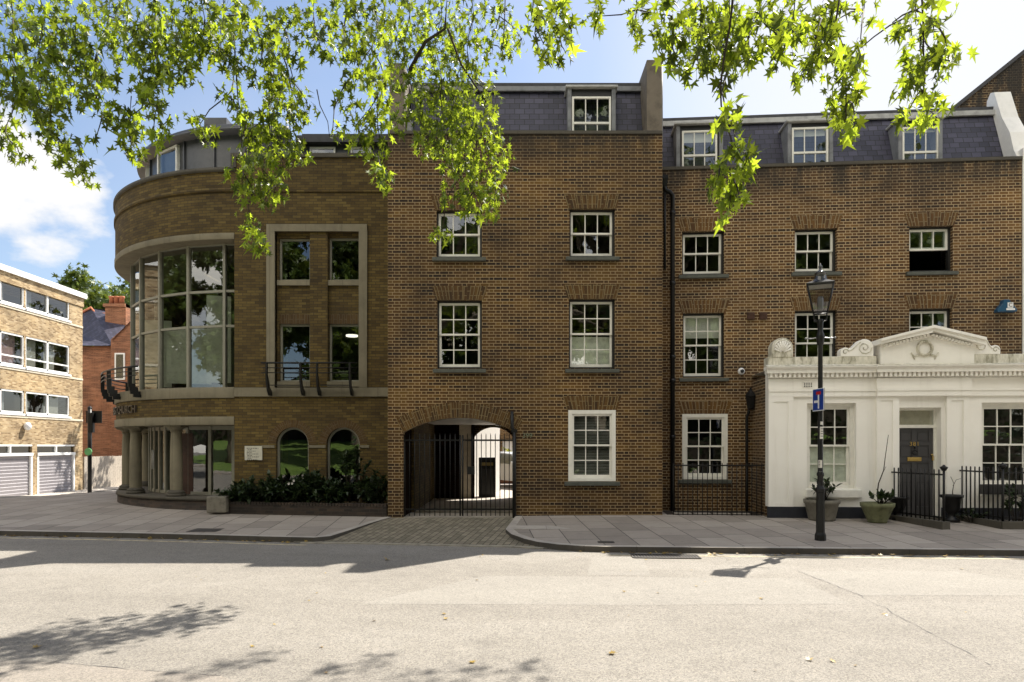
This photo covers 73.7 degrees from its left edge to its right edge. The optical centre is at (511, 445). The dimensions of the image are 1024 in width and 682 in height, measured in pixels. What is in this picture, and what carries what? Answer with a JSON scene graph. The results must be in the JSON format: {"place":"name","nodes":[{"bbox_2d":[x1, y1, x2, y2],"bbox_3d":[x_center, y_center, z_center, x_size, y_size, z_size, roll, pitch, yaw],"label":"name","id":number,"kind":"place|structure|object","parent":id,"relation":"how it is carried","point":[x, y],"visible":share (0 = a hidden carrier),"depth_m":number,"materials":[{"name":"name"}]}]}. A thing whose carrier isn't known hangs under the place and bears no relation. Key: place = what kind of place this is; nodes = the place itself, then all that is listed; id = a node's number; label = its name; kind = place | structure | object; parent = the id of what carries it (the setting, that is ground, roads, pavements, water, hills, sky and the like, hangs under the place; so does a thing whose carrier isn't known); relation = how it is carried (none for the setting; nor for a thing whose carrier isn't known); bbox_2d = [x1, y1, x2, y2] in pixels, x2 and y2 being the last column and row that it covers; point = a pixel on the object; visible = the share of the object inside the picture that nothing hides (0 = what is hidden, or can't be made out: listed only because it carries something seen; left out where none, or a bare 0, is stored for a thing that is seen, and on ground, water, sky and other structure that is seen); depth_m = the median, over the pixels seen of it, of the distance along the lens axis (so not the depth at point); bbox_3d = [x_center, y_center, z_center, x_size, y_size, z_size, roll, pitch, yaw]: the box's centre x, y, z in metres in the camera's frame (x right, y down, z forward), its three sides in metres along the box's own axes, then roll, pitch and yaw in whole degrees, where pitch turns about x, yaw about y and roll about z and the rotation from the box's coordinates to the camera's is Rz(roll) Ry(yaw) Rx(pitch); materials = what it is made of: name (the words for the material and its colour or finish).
{"place":"outdoors","nodes":[
{"label":"outdoors","id":0,"kind":"place"},
{"bbox_2d":[0,489,117,497],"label":"side street","id":1,"kind":"structure","parent":0,"point":[31,496],"depth_m":22.35,"materials":[{"name":"asphalt"}]},
{"bbox_2d":[86,406,101,492],"bbox_3d":[-16.568,0.237,26.983,0.620,3.631,0.205,0,0,0],"label":"traffic signal","id":2,"kind":"object","parent":1,"relation":"on","point":[93,418],"visible":0.91,"depth_m":26.95,"materials":[{"name":"black metal"}]},
{"bbox_2d":[84,448,91,455],"bbox_3d":[-16.701,0.228,26.910,0.300,0.300,0.040,0,0,0],"label":"green notice","id":3,"kind":"object","parent":2,"relation":"attached to","point":[88,451],"visible":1,"depth_m":26.89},
{"bbox_2d":[51,262,138,345],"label":"garden tree","id":4,"kind":"object","parent":1,"relation":"on","point":[97,296],"visible":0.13,"depth_m":60.14,"materials":[{"name":"green plant"}]},
{"bbox_2d":[83,296,138,456],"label":"red house","id":5,"kind":"structure","parent":1,"relation":"on","point":[106,332],"depth_m":46.00,"materials":[{"name":"brick"}]},
{"bbox_2d":[115,353,124,379],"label":"window","id":6,"kind":"structure","parent":5,"relation":"in","point":[119,357],"depth_m":45.64,"materials":[{"name":"white plastic"}]},
{"bbox_2d":[24,486,118,495],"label":"footway","id":7,"kind":"structure","parent":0,"point":[83,491],"depth_m":36.65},
{"bbox_2d":[83,455,121,489],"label":"wall","id":8,"kind":"structure","parent":7,"relation":"on","point":[106,471],"depth_m":40.19,"materials":[{"name":"paint"}]},
{"bbox_2d":[0,482,381,535],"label":"pavement","id":9,"kind":"structure","parent":0,"point":[100,511],"depth_m":15.66,"materials":[{"name":"stone"}]},
{"bbox_2d":[186,528,224,531],"bbox_3d":[-6.336,1.751,14.144,0.620,0.023,0.460,0,2,4],"label":"manhole cover","id":10,"kind":"object","parent":9,"relation":"on","point":[206,530],"visible":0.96,"depth_m":14.07,"materials":[{"name":"metal"}]},
{"bbox_2d":[207,495,230,512],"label":"stone block","id":11,"kind":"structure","parent":9,"relation":"on","point":[217,504],"depth_m":16.40,"materials":[{"name":"concrete"}]},
{"bbox_2d":[100,118,433,511],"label":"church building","id":12,"kind":"structure","parent":9,"relation":"on","point":[280,355],"depth_m":17.30,"materials":[{"name":"brick"}]},
{"bbox_2d":[245,446,262,459],"bbox_3d":[-6.464,0.176,17.074,0.432,0.353,0.046,0,0,0],"label":"plaque","id":13,"kind":"object","parent":12,"relation":"attached to","point":[253,452],"visible":1,"depth_m":17.05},
{"bbox_2d":[278,428,308,476],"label":"window","id":14,"kind":"structure","parent":12,"relation":"in","point":[279,439],"depth_m":17.22,"materials":[{"name":"metal"}]},
{"bbox_2d":[280,239,309,279],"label":"window","id":15,"kind":"structure","parent":12,"relation":"in","point":[281,240],"depth_m":17.30,"materials":[{"name":"grey metal"}]},
{"bbox_2d":[281,325,309,380],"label":"window","id":16,"kind":"structure","parent":12,"relation":"in","point":[282,326],"depth_m":17.30,"materials":[{"name":"grey metal"}]},
{"bbox_2d":[310,147,335,152],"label":"window","id":17,"kind":"structure","parent":12,"relation":"in","point":[311,148],"depth_m":18.63,"materials":[{"name":"white paint"}]},
{"bbox_2d":[328,428,359,501],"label":"window","id":18,"kind":"structure","parent":12,"relation":"in","point":[329,440],"depth_m":17.22,"materials":[{"name":"metal"}]},
{"bbox_2d":[330,239,358,279],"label":"window","id":19,"kind":"structure","parent":12,"relation":"in","point":[331,240],"depth_m":17.30,"materials":[{"name":"grey metal"}]},
{"bbox_2d":[330,325,358,380],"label":"window","id":20,"kind":"structure","parent":12,"relation":"in","point":[331,326],"depth_m":17.30,"materials":[{"name":"grey metal"}]},
{"bbox_2d":[351,147,371,152],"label":"window","id":21,"kind":"structure","parent":12,"relation":"in","point":[358,148],"depth_m":18.63,"materials":[{"name":"white paint"}]},
{"bbox_2d":[229,501,387,516],"bbox_3d":[-4.862,1.527,16.432,3.988,0.366,1.237,0,0,0],"label":"planting bed","id":22,"kind":"object","parent":9,"relation":"on","point":[317,509],"visible":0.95,"depth_m":16.15,"materials":[{"name":"brick"}]},
{"bbox_2d":[214,481,257,501],"bbox_3d":[-6.668,1.195,16.793,1.048,0.702,0.849,0,0,9],"label":"shrub","id":23,"kind":"object","parent":22,"relation":"in","point":[233,494],"visible":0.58,"depth_m":16.57,"materials":[{"name":"green plant"}]},
{"bbox_2d":[235,474,265,503],"bbox_3d":[-6.164,1.126,16.700,1.141,0.878,0.884,0,0,-22],"label":"shrub","id":24,"kind":"object","parent":22,"relation":"in","point":[250,495],"visible":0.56,"depth_m":16.51,"materials":[{"name":"green plant"}]},
{"bbox_2d":[247,469,288,501],"bbox_3d":[-5.768,1.015,16.654,1.096,0.916,1.150,0,0,15],"label":"shrub","id":25,"kind":"object","parent":22,"relation":"on","point":[268,497],"visible":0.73,"depth_m":16.41,"materials":[{"name":"green plant"}]},
{"bbox_2d":[263,476,309,501],"bbox_3d":[-5.338,1.103,16.503,1.475,0.782,0.944,0,0,0],"label":"shrub","id":26,"kind":"object","parent":22,"relation":"on","point":[293,495],"visible":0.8,"depth_m":16.38,"materials":[{"name":"green plant"}]},
{"bbox_2d":[292,467,337,502],"bbox_3d":[-4.796,0.978,16.528,1.072,0.974,0.929,0,0,0],"label":"shrub","id":27,"kind":"object","parent":22,"relation":"on","point":[312,483],"visible":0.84,"depth_m":16.33,"materials":[{"name":"green plant"}]},
{"bbox_2d":[311,479,355,502],"bbox_3d":[-4.324,1.121,16.311,1.297,0.713,0.884,0,0,0],"label":"shrub","id":28,"kind":"object","parent":22,"relation":"on","point":[337,492],"visible":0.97,"depth_m":16.22,"materials":[{"name":"green plant"}]},
{"bbox_2d":[337,435,373,502],"bbox_3d":[-3.810,0.598,16.465,0.886,1.728,0.598,0,0,-25],"label":"shrub","id":29,"kind":"object","parent":22,"relation":"on","point":[346,462],"visible":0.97,"depth_m":16.40,"materials":[{"name":"green plant"}]},
{"bbox_2d":[352,468,387,502],"bbox_3d":[-3.272,0.988,16.251,1.211,0.956,0.937,0,0,0],"label":"shrub","id":30,"kind":"object","parent":22,"relation":"on","point":[369,491],"visible":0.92,"depth_m":16.13,"materials":[{"name":"green plant"}]},
{"bbox_2d":[292,511,550,548],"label":"driveway","id":31,"kind":"structure","parent":0,"point":[462,530],"depth_m":14.02,"materials":[{"name":"stone"}]},
{"bbox_2d":[405,483,511,516],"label":"yard","id":32,"kind":"structure","parent":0,"point":[444,502],"depth_m":19.27,"materials":[{"name":"stone"}]},
{"bbox_2d":[475,427,499,494],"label":"garden wall","id":33,"kind":"structure","parent":32,"relation":"on","point":[487,432],"depth_m":23.83,"materials":[{"name":"white paint"}]},
{"bbox_2d":[479,457,494,496],"bbox_3d":[-0.804,1.012,22.219,0.540,1.280,0.462,0,0,0],"label":"door","id":34,"kind":"structure","parent":33,"relation":"in","point":[485,476],"depth_m":21.99,"materials":[{"name":"wood"}]},
{"bbox_2d":[388,60,662,517],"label":"brick house","id":35,"kind":"structure","parent":32,"relation":"on","point":[537,308],"depth_m":15.80,"materials":[{"name":"brown brick"}]},
{"bbox_2d":[404,433,460,515],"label":"iron gate","id":36,"kind":"structure","parent":35,"relation":"attached to","point":[429,440],"depth_m":15.91,"materials":[{"name":"metal"}]},
{"bbox_2d":[432,211,485,261],"bbox_3d":[-1.222,-4.866,15.865,1.231,1.196,0.310,0,0,0],"label":"window","id":37,"kind":"structure","parent":35,"relation":"in","point":[440,257],"depth_m":15.90,"materials":[{"name":"white paint"}]},
{"bbox_2d":[433,301,485,372],"bbox_3d":[-1.214,-2.534,15.865,1.217,1.684,0.310,0,0,0],"label":"window","id":38,"kind":"structure","parent":35,"relation":"in","point":[442,368],"depth_m":15.93,"materials":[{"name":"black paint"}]},
{"bbox_2d":[462,433,511,515],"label":"iron gate","id":39,"kind":"structure","parent":35,"relation":"attached to","point":[470,470],"depth_m":15.91,"materials":[{"name":"metal"}]},
{"bbox_2d":[565,300,618,372],"bbox_3d":[1.851,-2.549,15.865,1.246,1.714,0.310,0,0,0],"label":"window","id":40,"kind":"structure","parent":35,"relation":"in","point":[573,368],"depth_m":15.93,"materials":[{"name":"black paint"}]},
{"bbox_2d":[564,410,619,485],"bbox_3d":[1.851,0.043,15.837,1.276,1.744,0.253,0,0,0],"label":"window","id":41,"kind":"structure","parent":35,"relation":"in","point":[611,414],"depth_m":15.85,"materials":[{"name":"white paint"}]},
{"bbox_2d":[566,210,618,260],"bbox_3d":[1.858,-4.888,15.865,1.231,1.211,0.310,0,0,0],"label":"window","id":42,"kind":"structure","parent":35,"relation":"in","point":[573,257],"depth_m":15.93,"materials":[{"name":"white paint"}]},
{"bbox_2d":[500,452,511,480],"bbox_3d":[0.527,0.940,27.387,2.000,1.415,3.930,0,0,-28],"label":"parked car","id":43,"kind":"object","parent":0,"point":[506,466],"visible":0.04,"depth_m":27.10,"materials":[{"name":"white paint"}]},
{"bbox_2d":[500,428,511,451],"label":"yard building","id":44,"kind":"structure","parent":0,"point":[502,431],"depth_m":36.00,"materials":[{"name":"brown brick"}]},
{"bbox_2d":[503,441,511,451],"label":"window","id":45,"kind":"structure","parent":44,"relation":"in","point":[506,442],"depth_m":36.12,"materials":[{"name":"white plastic"}]},
{"bbox_2d":[0,536,1023,681],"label":"road","id":46,"kind":"structure","parent":0,"point":[153,604],"depth_m":7.23,"materials":[{"name":"asphalt"}]},
{"bbox_2d":[0,660,233,681],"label":"road patch","id":47,"kind":"object","parent":46,"relation":"on","point":[24,671],"visible":1,"depth_m":5.55,"materials":[{"name":"asphalt"}]},
{"bbox_2d":[42,661,205,674],"bbox_3d":[-3.217,1.857,5.699,1.753,0.001,0.047,0,0,12],"label":"road joint","id":48,"kind":"object","parent":46,"relation":"on","point":[115,667],"visible":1,"depth_m":5.75,"materials":[{"name":"asphalt"}]},
{"bbox_2d":[20,538,295,544],"bbox_3d":[-31.931,1.858,16.187,56.541,0.004,0.359,0,0,7],"label":"gutter line","id":49,"kind":"object","parent":46,"relation":"on","point":[160,541],"visible":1,"depth_m":13.28,"materials":[{"name":"paint"}]},
{"bbox_2d":[0,516,391,541],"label":"kerb","id":50,"kind":"structure","parent":46,"relation":"on","point":[192,536],"depth_m":13.71,"materials":[{"name":"stone"}]},
{"bbox_2d":[300,542,543,548],"bbox_3d":[-1.726,1.851,12.779,4.695,0.018,0.242,0,0,9],"label":"sett line","id":51,"kind":"object","parent":46,"relation":"on","point":[530,547],"visible":1,"depth_m":12.76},
{"bbox_2d":[360,576,849,604],"bbox_3d":[1.096,1.859,8.873,5.806,0.001,1.806,0,0,0],"label":"road patch","id":52,"kind":"object","parent":46,"relation":"on","point":[538,590],"visible":1,"depth_m":8.66,"materials":[{"name":"asphalt"}]},
{"bbox_2d":[588,557,649,574],"bbox_3d":[1.639,1.859,10.615,0.895,0.001,1.709,0,0,7],"label":"road patch","id":53,"kind":"object","parent":46,"relation":"on","point":[616,566],"visible":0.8,"depth_m":10.53,"materials":[{"name":"asphalt"}]},
{"bbox_2d":[630,554,701,558],"bbox_3d":[2.573,1.850,11.450,1.124,0.012,0.400,0,0,3],"label":"drain grate","id":54,"kind":"object","parent":46,"relation":"on","point":[677,556],"visible":1,"depth_m":11.39,"materials":[{"name":"metal"}]},
{"bbox_2d":[506,516,1023,555],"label":"kerb","id":55,"kind":"structure","parent":46,"relation":"on","point":[511,532],"depth_m":11.80,"materials":[{"name":"stone"}]},
{"bbox_2d":[610,555,1006,558],"bbox_3d":[30.821,1.858,9.854,58.427,0.004,0.077,0,0,3],"label":"gutter line","id":56,"kind":"object","parent":46,"relation":"on","point":[839,557],"visible":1,"depth_m":11.36,"materials":[{"name":"paint"}]},
{"bbox_2d":[804,573,989,664],"bbox_3d":[4.235,1.857,7.955,0.184,0.001,4.349,0,0,2],"label":"road joint","id":57,"kind":"object","parent":46,"relation":"on","point":[908,621],"visible":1,"depth_m":7.18,"materials":[{"name":"asphalt"}]},
{"bbox_2d":[799,571,1023,595],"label":"road patch","id":58,"kind":"object","parent":46,"relation":"on","point":[911,583],"visible":1,"depth_m":9.22,"materials":[{"name":"asphalt"}]},
{"bbox_2d":[0,0,1023,289],"label":"sky","id":59,"kind":"structure","parent":0,"point":[48,223],"materials":[{"name":"blue"}]},
{"bbox_2d":[662,510,760,514],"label":"alcove floor","id":60,"kind":"structure","parent":0,"point":[668,512],"depth_m":16.05,"materials":[{"name":"stone"}]},
{"bbox_2d":[674,512,749,513],"bbox_3d":[4.692,1.583,16.124,1.726,0.014,0.400,0,0,4],"label":"lightwell cover","id":61,"kind":"object","parent":60,"relation":"on","point":[706,513],"visible":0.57,"depth_m":15.95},
{"bbox_2d":[515,511,1023,548],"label":"pavement","id":62,"kind":"structure","parent":0,"point":[664,529],"depth_m":13.37,"materials":[{"name":"stone"}]},
{"bbox_2d":[510,411,516,517],"bbox_3d":[0.043,0.481,15.768,0.158,2.558,0.105,0,0,0],"label":"gate post","id":63,"kind":"object","parent":62,"relation":"on","point":[513,431],"visible":0.89,"depth_m":15.72,"materials":[{"name":"black metal"}]},
{"bbox_2d":[514,525,569,529],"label":"paving slab","id":64,"kind":"structure","parent":62,"relation":"on","point":[519,527],"depth_m":14.09,"materials":[{"name":"concrete"}]},
{"bbox_2d":[673,463,763,515],"bbox_3d":[4.797,1.002,15.766,2.132,1.216,0.040,0,0,4],"label":"iron railing","id":65,"kind":"object","parent":62,"relation":"on","point":[722,465],"visible":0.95,"depth_m":15.76,"materials":[{"name":"metal"}]},
{"bbox_2d":[805,263,835,540],"bbox_3d":[5.665,-0.811,12.540,0.530,5.101,0.475,0,0,24],"label":"street lamp","id":66,"kind":"object","parent":62,"relation":"on","point":[820,281],"visible":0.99,"depth_m":12.50,"materials":[{"name":"black metal"}]},
{"bbox_2d":[813,388,824,410],"bbox_3d":[5.653,-0.846,12.492,0.114,0.410,0.420,0,0,-2],"label":"road sign","id":67,"kind":"object","parent":66,"relation":"attached to","point":[818,399],"visible":1,"depth_m":12.44,"materials":[{"name":"metal"}]},
{"bbox_2d":[803,498,840,520],"bbox_3d":[6.804,1.400,15.000,0.755,0.450,0.755,0,0,0],"label":"planter","id":68,"kind":"object","parent":62,"relation":"on","point":[831,507],"visible":0.79,"depth_m":14.76,"materials":[{"name":"concrete"}]},
{"bbox_2d":[811,477,841,500],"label":"shrub","id":69,"kind":"object","parent":68,"relation":"on","point":[829,489],"visible":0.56,"depth_m":14.91,"materials":[{"name":"green plant"}]},
{"bbox_2d":[662,92,1023,510],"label":"terraced house","id":70,"kind":"structure","parent":62,"relation":"on","point":[877,218],"depth_m":16.68,"materials":[{"name":"brown brick"}]},
{"bbox_2d":[662,175,675,510],"bbox_3d":[3.842,-2.434,16.740,0.322,8.387,0.155,0,0,0],"label":"drainpipe","id":71,"kind":"object","parent":70,"relation":"attached to","point":[672,319],"visible":0.95,"depth_m":16.69,"materials":[{"name":"black metal"}]},
{"bbox_2d":[678,232,728,278],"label":"window","id":72,"kind":"structure","parent":70,"relation":"in","point":[706,274],"depth_m":16.90,"materials":[{"name":"white paint"}]},
{"bbox_2d":[679,313,728,381],"bbox_3d":[4.714,-2.426,16.862,1.184,1.688,0.355,0,0,4],"label":"window","id":73,"kind":"structure","parent":70,"relation":"in","point":[696,326],"depth_m":16.94,"materials":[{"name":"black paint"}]},
{"bbox_2d":[679,414,731,483],"bbox_3d":[4.740,0.066,16.793,1.276,1.703,0.220,0,0,4],"label":"window","id":74,"kind":"structure","parent":70,"relation":"in","point":[685,417],"depth_m":16.79,"materials":[{"name":"white paint"}]},
{"bbox_2d":[738,368,744,374],"bbox_3d":[5.580,-1.816,16.589,0.170,0.170,0.120,0,0,0],"label":"security camera","id":75,"kind":"object","parent":70,"relation":"attached to","point":[741,371],"visible":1,"depth_m":16.57,"materials":[{"name":"plastic"}]},
{"bbox_2d":[745,409,749,510],"bbox_3d":[5.736,0.426,16.608,0.116,2.627,0.073,0,0,0],"label":"drainpipe","id":76,"kind":"object","parent":70,"relation":"attached to","point":[746,436],"visible":0.78,"depth_m":16.58,"materials":[{"name":"black metal"}]},
{"bbox_2d":[747,312,754,319],"bbox_3d":[5.824,-3.175,16.655,0.170,0.170,0.092,0,0,4],"label":"wall vent","id":77,"kind":"object","parent":70,"relation":"attached to","point":[750,315],"depth_m":16.62,"materials":[{"name":"brown brick"}]},
{"bbox_2d":[759,312,766,319],"bbox_3d":[6.120,-3.171,16.633,0.170,0.170,0.092,0,0,4],"label":"wall vent","id":78,"kind":"object","parent":70,"relation":"attached to","point":[762,315],"depth_m":16.60,"materials":[{"name":"brown brick"}]},
{"bbox_2d":[795,311,834,356],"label":"window","id":79,"kind":"structure","parent":70,"relation":"in","point":[797,313],"depth_m":16.70,"materials":[{"name":"white paint"}]},
{"bbox_2d":[791,229,841,275],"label":"window","id":80,"kind":"structure","parent":70,"relation":"in","point":[831,271],"depth_m":16.69,"materials":[{"name":"white paint"}]},
{"bbox_2d":[909,309,949,330],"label":"window","id":81,"kind":"structure","parent":70,"relation":"in","point":[946,312],"depth_m":16.49,"materials":[{"name":"white paint"}]},
{"bbox_2d":[905,227,958,275],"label":"window","id":82,"kind":"structure","parent":70,"relation":"in","point":[946,230],"depth_m":16.48,"materials":[{"name":"white paint"}]},
{"bbox_2d":[994,299,1016,312],"bbox_3d":[11.693,-3.314,16.169,0.440,0.290,0.161,0,0,4],"label":"alarm box","id":83,"kind":"object","parent":70,"relation":"attached to","point":[1006,306],"visible":1,"depth_m":16.10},
{"bbox_2d":[859,501,895,522],"bbox_3d":[7.840,1.427,14.650,0.683,0.420,0.683,0,0,0],"label":"planter","id":84,"kind":"object","parent":62,"relation":"on","point":[874,511],"visible":0.99,"depth_m":14.45,"materials":[{"name":"ceramic"}]},
{"bbox_2d":[868,488,896,503],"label":"plant","id":85,"kind":"object","parent":84,"relation":"in","point":[881,494],"visible":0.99,"depth_m":14.58,"materials":[{"name":"green plant"}]},
{"bbox_2d":[876,435,888,503],"bbox_3d":[7.952,0.511,14.630,0.260,1.503,0.064,0,0,3],"label":"dead sapling","id":86,"kind":"object","parent":84,"relation":"in","point":[882,473],"visible":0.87,"depth_m":14.64,"materials":[{"name":"brown plant"}]},
{"bbox_2d":[752,325,1023,520],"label":"porch building","id":87,"kind":"structure","parent":62,"relation":"on","point":[933,397],"depth_m":15.18,"materials":[{"name":"beige paint"}]},
{"bbox_2d":[745,387,755,410],"bbox_3d":[5.777,-1.130,16.484,0.242,0.573,0.434,0,0,30],"label":"wall lantern","id":88,"kind":"object","parent":87,"relation":"attached to","point":[750,396],"depth_m":16.34,"materials":[{"name":"black metal"}]},
{"bbox_2d":[807,403,853,487],"bbox_3d":[7.151,0.000,15.427,1.066,1.915,0.162,0,0,4],"label":"window","id":89,"kind":"structure","parent":87,"relation":"in","point":[838,460],"depth_m":15.43,"materials":[{"name":"white paint"}]},
{"bbox_2d":[899,428,932,514],"bbox_3d":[9.038,0.578,15.337,0.815,1.963,0.099,0,0,4],"label":"door","id":90,"kind":"structure","parent":87,"relation":"in","point":[915,444],"depth_m":15.35,"materials":[{"name":"grey paint"}]},
{"bbox_2d":[980,484,1023,494],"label":"window box","id":91,"kind":"object","parent":87,"relation":"attached to","point":[995,488],"visible":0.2,"depth_m":14.70,"materials":[{"name":"black paint"}]},
{"bbox_2d":[982,403,1023,483],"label":"window","id":92,"kind":"structure","parent":87,"relation":"in","point":[996,406],"depth_m":15.14,"materials":[{"name":"white paint"}]},
{"bbox_2d":[890,496,908,520],"bbox_3d":[8.463,1.363,14.950,0.410,0.520,0.410,0,0,0],"label":"garden urn","id":93,"kind":"object","parent":62,"relation":"on","point":[897,509],"visible":0.73,"depth_m":14.84,"materials":[{"name":"black metal"}]},
{"bbox_2d":[889,465,949,529],"bbox_3d":[8.546,1.050,14.444,0.200,1.350,1.566,0,0,-12],"label":"iron railing","id":94,"kind":"object","parent":62,"relation":"on","point":[943,524],"visible":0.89,"depth_m":14.21,"materials":[{"name":"black metal"}]},
{"bbox_2d":[940,494,963,522],"bbox_3d":[9.465,1.341,14.700,0.454,0.580,0.454,0,0,0],"label":"garden urn","id":95,"kind":"object","parent":62,"relation":"on","point":[952,505],"visible":0.84,"depth_m":14.57,"materials":[{"name":"black metal"}]},
{"bbox_2d":[955,508,989,521],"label":"shrub","id":96,"kind":"object","parent":62,"relation":"on","point":[972,515],"visible":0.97,"depth_m":14.44,"materials":[{"name":"green plant"}]},
{"bbox_2d":[941,50,1023,269],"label":"gabled building","id":97,"kind":"structure","parent":62,"relation":"on","point":[1008,76],"depth_m":18.89,"materials":[{"name":"brown brick"}]},
{"bbox_2d":[956,463,1023,528],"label":"iron railing","id":98,"kind":"object","parent":62,"relation":"on","point":[998,523],"visible":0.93,"depth_m":13.92,"materials":[{"name":"black metal"}]},
{"bbox_2d":[1004,483,1023,520],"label":"shrub","id":99,"kind":"object","parent":62,"relation":"on","point":[1012,498],"visible":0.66,"depth_m":14.47,"materials":[{"name":"green plant"}]},
{"label":"ground","id":100,"kind":"structure","parent":0,"visible":0},
{"bbox_2d":[0,263,86,495],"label":"apartment building","id":101,"kind":"structure","parent":100,"relation":"on","point":[41,385],"depth_m":35.12,"materials":[{"name":"yellow brick"}]},
{"bbox_2d":[0,281,26,309],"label":"window","id":102,"kind":"structure","parent":101,"relation":"in","point":[2,301],"depth_m":32.77,"materials":[{"name":"white plastic"}]},
{"bbox_2d":[0,331,26,369],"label":"window","id":103,"kind":"structure","parent":101,"relation":"in","point":[7,340],"depth_m":32.94,"materials":[{"name":"white plastic"}]},
{"bbox_2d":[0,388,26,415],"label":"window","id":104,"kind":"structure","parent":101,"relation":"in","point":[2,411],"depth_m":32.68,"materials":[{"name":"white plastic"}]},
{"bbox_2d":[26,291,71,322],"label":"window","id":105,"kind":"structure","parent":101,"relation":"in","point":[28,294],"depth_m":35.26,"materials":[{"name":"white plastic"}]},
{"bbox_2d":[26,336,71,376],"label":"window","id":106,"kind":"structure","parent":101,"relation":"in","point":[48,347],"depth_m":35.30,"materials":[{"name":"white plastic"}]},
{"bbox_2d":[26,391,71,418],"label":"window","id":107,"kind":"structure","parent":101,"relation":"in","point":[50,401],"depth_m":35.79,"materials":[{"name":"white plastic"}]},
{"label":"park path","id":108,"kind":"structure","parent":0,"visible":0},
{"bbox_2d":[0,0,978,258],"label":"plane tree","id":109,"kind":"object","parent":108,"relation":"on","point":[188,44],"visible":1,"depth_m":8.17,"materials":[{"name":"green plant"}]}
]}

